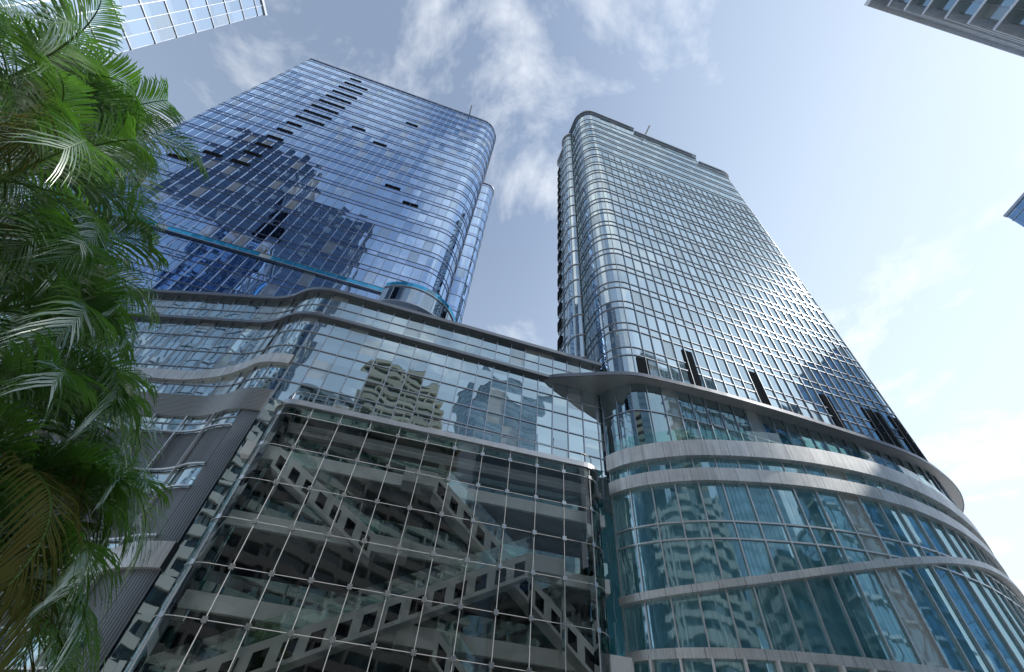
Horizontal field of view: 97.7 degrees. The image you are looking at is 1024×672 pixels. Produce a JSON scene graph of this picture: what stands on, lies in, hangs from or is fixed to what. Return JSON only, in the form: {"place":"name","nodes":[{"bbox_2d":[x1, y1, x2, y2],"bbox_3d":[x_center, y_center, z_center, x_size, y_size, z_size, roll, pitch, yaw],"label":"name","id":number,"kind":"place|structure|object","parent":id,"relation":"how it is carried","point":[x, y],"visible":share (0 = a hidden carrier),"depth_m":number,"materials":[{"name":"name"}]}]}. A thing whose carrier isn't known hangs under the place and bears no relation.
{"place":"outdoors","nodes":[
{"label":"outdoors","id":0,"kind":"place"},
{"bbox_2d":[121,400,610,671],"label":"frame","id":1,"kind":"object","parent":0,"point":[376,438],"visible":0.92,"depth_m":32.18,"materials":[{"name":"grey metal"}]},
{"bbox_2d":[130,405,599,671],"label":"atrium glass fins","id":2,"kind":"object","parent":1,"relation":"attached to","point":[162,624],"visible":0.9,"depth_m":25.22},
{"bbox_2d":[128,404,605,671],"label":"atrium joints","id":3,"kind":"object","parent":1,"relation":"attached to","point":[395,561],"visible":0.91,"depth_m":25.18,"materials":[{"name":"grey metal"}]},
{"bbox_2d":[156,411,609,671],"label":"glass brackets","id":4,"kind":"object","parent":1,"relation":"attached to","point":[204,619],"visible":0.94,"depth_m":25.34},
{"bbox_2d":[274,399,598,488],"bbox_3d":[-4.958,8.155,32.897,24.243,0.400,4.625,17,-49,-9],"label":"ledge","id":5,"kind":"object","parent":1,"relation":"on","point":[415,429],"visible":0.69,"depth_m":31.75,"materials":[{"name":"grey metal"}]},
{"bbox_2d":[290,392,591,463],"bbox_3d":[-4.975,7.842,33.574,23.305,1.120,4.165,17,-49,-9],"label":"atrium terrace rail","id":6,"kind":"object","parent":5,"relation":"on","point":[441,422],"visible":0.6,"depth_m":32.93,"materials":[{"name":"grey metal"}]},
{"bbox_2d":[183,427,608,671],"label":"atrium slabs","id":7,"kind":"structure","parent":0,"point":[299,559],"depth_m":32.49,"materials":[{"name":"grey concrete"}]},
{"bbox_2d":[146,434,615,669],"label":"atrium balustrades","id":8,"kind":"object","parent":7,"relation":"on","point":[413,526],"visible":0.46,"depth_m":29.77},
{"bbox_2d":[177,450,610,670],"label":"atrium fascias","id":9,"kind":"object","parent":7,"relation":"attached to","point":[202,601],"visible":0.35,"depth_m":27.35,"materials":[{"name":"grey metal"}]},
{"bbox_2d":[170,440,634,671],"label":"escalators","id":10,"kind":"object","parent":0,"point":[405,628],"visible":0.8,"depth_m":26.23,"materials":[{"name":"grey metal"}]},
{"bbox_2d":[0,0,1023,594],"label":"sky","id":11,"kind":"structure","parent":0,"point":[880,153],"materials":[{"name":"blue"}]},
{"bbox_2d":[649,658,876,671],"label":"window frames","id":12,"kind":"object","parent":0,"point":[810,667],"visible":0.91,"depth_m":23.56,"materials":[{"name":"metal"}]},
{"bbox_2d":[602,383,948,498],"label":"windows","id":13,"kind":"structure","parent":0,"point":[645,430],"depth_m":41.94,"materials":[{"name":"blue glass"}]},
{"bbox_2d":[864,0,1023,56],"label":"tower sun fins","id":14,"kind":"object","parent":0,"point":[1004,33],"visible":1,"depth_m":52.20,"materials":[{"name":"silver metal"}]},
{"bbox_2d":[888,0,1023,26],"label":"windows","id":15,"kind":"structure","parent":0,"point":[993,12],"depth_m":45.32,"materials":[{"name":"glass"}]},
{"bbox_2d":[1007,198,1023,226],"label":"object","id":16,"kind":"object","parent":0,"point":[1014,212],"visible":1,"depth_m":87.64,"materials":[{"name":"blue glass"}]},
{"label":"ground","id":17,"kind":"structure","parent":0,"visible":0},
{"bbox_2d":[0,200,145,469],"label":"palm","id":18,"kind":"object","parent":17,"relation":"on","point":[105,304],"depth_m":6.91,"materials":[{"name":"green plant"}]},
{"bbox_2d":[0,396,147,671],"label":"palm","id":19,"kind":"object","parent":17,"relation":"on","point":[114,490],"depth_m":5.33,"materials":[{"name":"green plant"}]},
{"bbox_2d":[0,0,153,212],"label":"palm","id":20,"kind":"object","parent":17,"relation":"on","point":[50,38],"depth_m":9.14,"materials":[{"name":"green plant"}]},
{"bbox_2d":[0,325,159,648],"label":"palm","id":21,"kind":"object","parent":17,"relation":"on","point":[34,364],"depth_m":5.44,"materials":[{"name":"green plant"}]},
{"bbox_2d":[0,22,165,313],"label":"palm","id":22,"kind":"object","parent":17,"relation":"on","point":[70,129],"depth_m":8.06,"materials":[{"name":"green plant"}]},
{"bbox_2d":[0,162,170,389],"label":"palm","id":23,"kind":"object","parent":17,"relation":"on","point":[14,219],"depth_m":8.43,"materials":[{"name":"green plant"}]},
{"bbox_2d":[0,318,170,629],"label":"palm","id":24,"kind":"object","parent":17,"relation":"on","point":[133,442],"depth_m":6.96,"materials":[{"name":"green plant"}]},
{"bbox_2d":[0,459,174,671],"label":"palm","id":25,"kind":"object","parent":17,"relation":"on","point":[72,642],"depth_m":5.16,"materials":[{"name":"green plant"}]},
{"bbox_2d":[0,0,208,236],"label":"palm","id":26,"kind":"object","parent":17,"relation":"on","point":[170,111],"depth_m":11.96,"materials":[{"name":"green plant"}]},
{"bbox_2d":[1,0,266,66],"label":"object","id":27,"kind":"structure","parent":17,"relation":"on","point":[242,9],"depth_m":50.84,"materials":[{"name":"white metal"}]},
{"bbox_2d":[0,0,263,74],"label":"glass building","id":28,"kind":"structure","parent":27,"relation":"in","point":[141,25],"depth_m":49.81,"materials":[{"name":"blue glass"}]},
{"bbox_2d":[0,294,625,671],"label":"glass facade","id":29,"kind":"structure","parent":17,"relation":"on","point":[122,649],"depth_m":38.37,"materials":[{"name":"blue glass"}]},
{"bbox_2d":[14,541,177,577],"bbox_3d":[-50.402,12.174,26.322,62.819,3.900,1.702,2,-48,4],"label":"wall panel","id":30,"kind":"object","parent":29,"relation":"attached to","point":[164,550],"visible":0.3,"depth_m":24.66,"materials":[{"name":"metal"}]},
{"bbox_2d":[0,413,231,671],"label":"windows","id":31,"kind":"structure","parent":29,"relation":"attached to","point":[179,464],"depth_m":30.10,"materials":[{"name":"grey metal"}]},
{"bbox_2d":[0,409,259,671],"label":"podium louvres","id":32,"kind":"object","parent":29,"relation":"attached to","point":[215,449],"visible":0.24,"depth_m":27.30,"materials":[{"name":"grey metal"}]},
{"bbox_2d":[62,387,272,417],"bbox_3d":[-49.471,3.952,35.625,62.794,2.000,1.555,2,-48,4],"label":"podium rib band","id":33,"kind":"object","parent":29,"relation":"attached to","point":[194,406],"visible":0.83,"depth_m":33.84,"materials":[{"name":"grey metal"}]},
{"bbox_2d":[48,353,294,381],"bbox_3d":[-49.194,1.555,38.230,62.809,2.300,1.652,2,-48,4],"label":"ledge","id":34,"kind":"object","parent":29,"relation":"attached to","point":[171,375],"visible":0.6,"depth_m":36.51,"materials":[{"name":"metal"}]},
{"bbox_2d":[5,284,601,377],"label":"podium ledges","id":35,"kind":"object","parent":29,"relation":"on","point":[379,304],"visible":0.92,"depth_m":43.29,"materials":[{"name":"grey metal"}]},
{"bbox_2d":[0,59,494,301],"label":"glass facade","id":36,"kind":"structure","parent":35,"relation":"on","point":[220,277],"depth_m":77.48,"materials":[{"name":"blue glass"}]},
{"bbox_2d":[52,196,382,292],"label":"tower cyan band rail","id":37,"kind":"object","parent":36,"relation":"in","point":[166,229],"visible":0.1,"depth_m":61.78,"materials":[{"name":"teal metal"}]},
{"bbox_2d":[57,196,383,290],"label":"ledge","id":38,"kind":"object","parent":36,"relation":"attached to","point":[269,257],"visible":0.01,"depth_m":62.01,"materials":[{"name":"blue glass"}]},
{"bbox_2d":[8,58,495,302],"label":"window frames","id":39,"kind":"structure","parent":35,"relation":"on","point":[473,209],"depth_m":81.45,"materials":[{"name":"grey metal"}]},
{"bbox_2d":[167,78,417,207],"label":"open windows","id":40,"kind":"structure","parent":39,"relation":"attached to","point":[271,147],"depth_m":92.37,"materials":[{"name":"black glass"}]},
{"bbox_2d":[378,285,453,320],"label":"window frames","id":41,"kind":"structure","parent":39,"relation":"attached to","point":[408,305],"depth_m":60.85,"materials":[{"name":"grey metal"}]},
{"bbox_2d":[379,286,451,320],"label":"curved window","id":42,"kind":"structure","parent":41,"relation":"on","point":[417,298],"depth_m":62.29,"materials":[{"name":"blue glass"}]},
{"bbox_2d":[386,281,455,321],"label":"curved ledge","id":43,"kind":"object","parent":41,"relation":"on","point":[424,289],"visible":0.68,"depth_m":63.80,"materials":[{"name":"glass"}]},
{"bbox_2d":[447,183,492,322],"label":"glass facade","id":44,"kind":"structure","parent":35,"relation":"on","point":[456,283],"depth_m":89.31,"materials":[{"name":"blue glass"}]},
{"bbox_2d":[447,181,493,322],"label":"window frames","id":45,"kind":"structure","parent":44,"relation":"attached to","point":[473,251],"depth_m":91.47,"materials":[{"name":"grey metal"}]},
{"bbox_2d":[0,293,611,501],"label":"window frames","id":46,"kind":"structure","parent":29,"relation":"attached to","point":[282,379],"depth_m":39.18,"materials":[{"name":"grey metal"}]},
{"bbox_2d":[157,481,587,671],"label":"interior wall","id":47,"kind":"structure","parent":17,"relation":"on","point":[235,586],"depth_m":33.56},
{"bbox_2d":[126,441,529,671],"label":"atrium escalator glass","id":48,"kind":"object","parent":47,"relation":"on","point":[329,599],"visible":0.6,"depth_m":24.92,"materials":[{"name":"glass"}]},
{"bbox_2d":[198,455,594,671],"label":"escalator panels","id":49,"kind":"object","parent":47,"relation":"attached to","point":[257,660],"visible":0.93,"depth_m":25.50,"materials":[{"name":"grey metal"}]},
{"bbox_2d":[611,459,1023,671],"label":"glass facade","id":50,"kind":"structure","parent":17,"relation":"on","point":[720,628],"depth_m":27.70,"materials":[{"name":"teal glass"}]},
{"bbox_2d":[605,439,1023,671],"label":"curved ledges","id":51,"kind":"object","parent":50,"relation":"attached to","point":[962,526],"visible":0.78,"depth_m":31.83,"materials":[{"name":"silver metal"}]},
{"bbox_2d":[609,458,1023,671],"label":"window frames","id":52,"kind":"structure","parent":50,"relation":"attached to","point":[1016,601],"depth_m":28.75,"materials":[{"name":"grey metal"}]},
{"bbox_2d":[1003,193,1023,223],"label":"block frames","id":53,"kind":"structure","parent":17,"relation":"on","point":[1015,204],"depth_m":88.20,"materials":[{"name":"grey metal"}]},
{"label":"drum terrace","id":54,"kind":"structure","parent":0,"visible":0},
{"bbox_2d":[600,383,957,507],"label":"window mullions","id":55,"kind":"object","parent":54,"relation":"on","point":[769,441],"depth_m":42.29,"materials":[{"name":"grey metal"}]},
{"bbox_2d":[545,375,962,511],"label":"canopy slab","id":56,"kind":"structure","parent":55,"relation":"on","point":[598,385],"depth_m":43.99,"materials":[{"name":"metal"}]},
{"bbox_2d":[559,114,911,452],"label":"glass curtain wall","id":57,"kind":"structure","parent":56,"relation":"on","point":[622,336],"depth_m":62.23,"materials":[{"name":"blue glass"}]},
{"bbox_2d":[562,133,586,357],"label":"tower bay frames","id":58,"kind":"structure","parent":57,"relation":"attached to","point":[572,265],"depth_m":70.56,"materials":[{"name":"metal"}]},
{"bbox_2d":[563,135,586,356],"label":"glass facade","id":59,"kind":"structure","parent":57,"relation":"attached to","point":[577,320],"depth_m":67.50,"materials":[{"name":"blue glass"}]},
{"bbox_2d":[557,110,913,442],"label":"horizontal mullions","id":60,"kind":"object","parent":57,"relation":"attached to","point":[631,128],"visible":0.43,"depth_m":70.35,"materials":[{"name":"grey metal"}]},
{"bbox_2d":[557,168,924,458],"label":"ventilation louvers","id":61,"kind":"object","parent":57,"relation":"attached to","point":[642,365],"visible":0.65,"depth_m":51.08,"materials":[{"name":"black metal"}]},
{"bbox_2d":[559,115,928,461],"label":"vertical mullions","id":62,"kind":"object","parent":56,"relation":"on","point":[723,300],"visible":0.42,"depth_m":61.67,"materials":[{"name":"grey metal"}]},
{"bbox_2d":[542,371,963,511],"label":"canopy edge","id":63,"kind":"object","parent":56,"relation":"on","point":[733,397],"visible":0.88,"depth_m":43.41,"materials":[{"name":"metal"}]}
]}

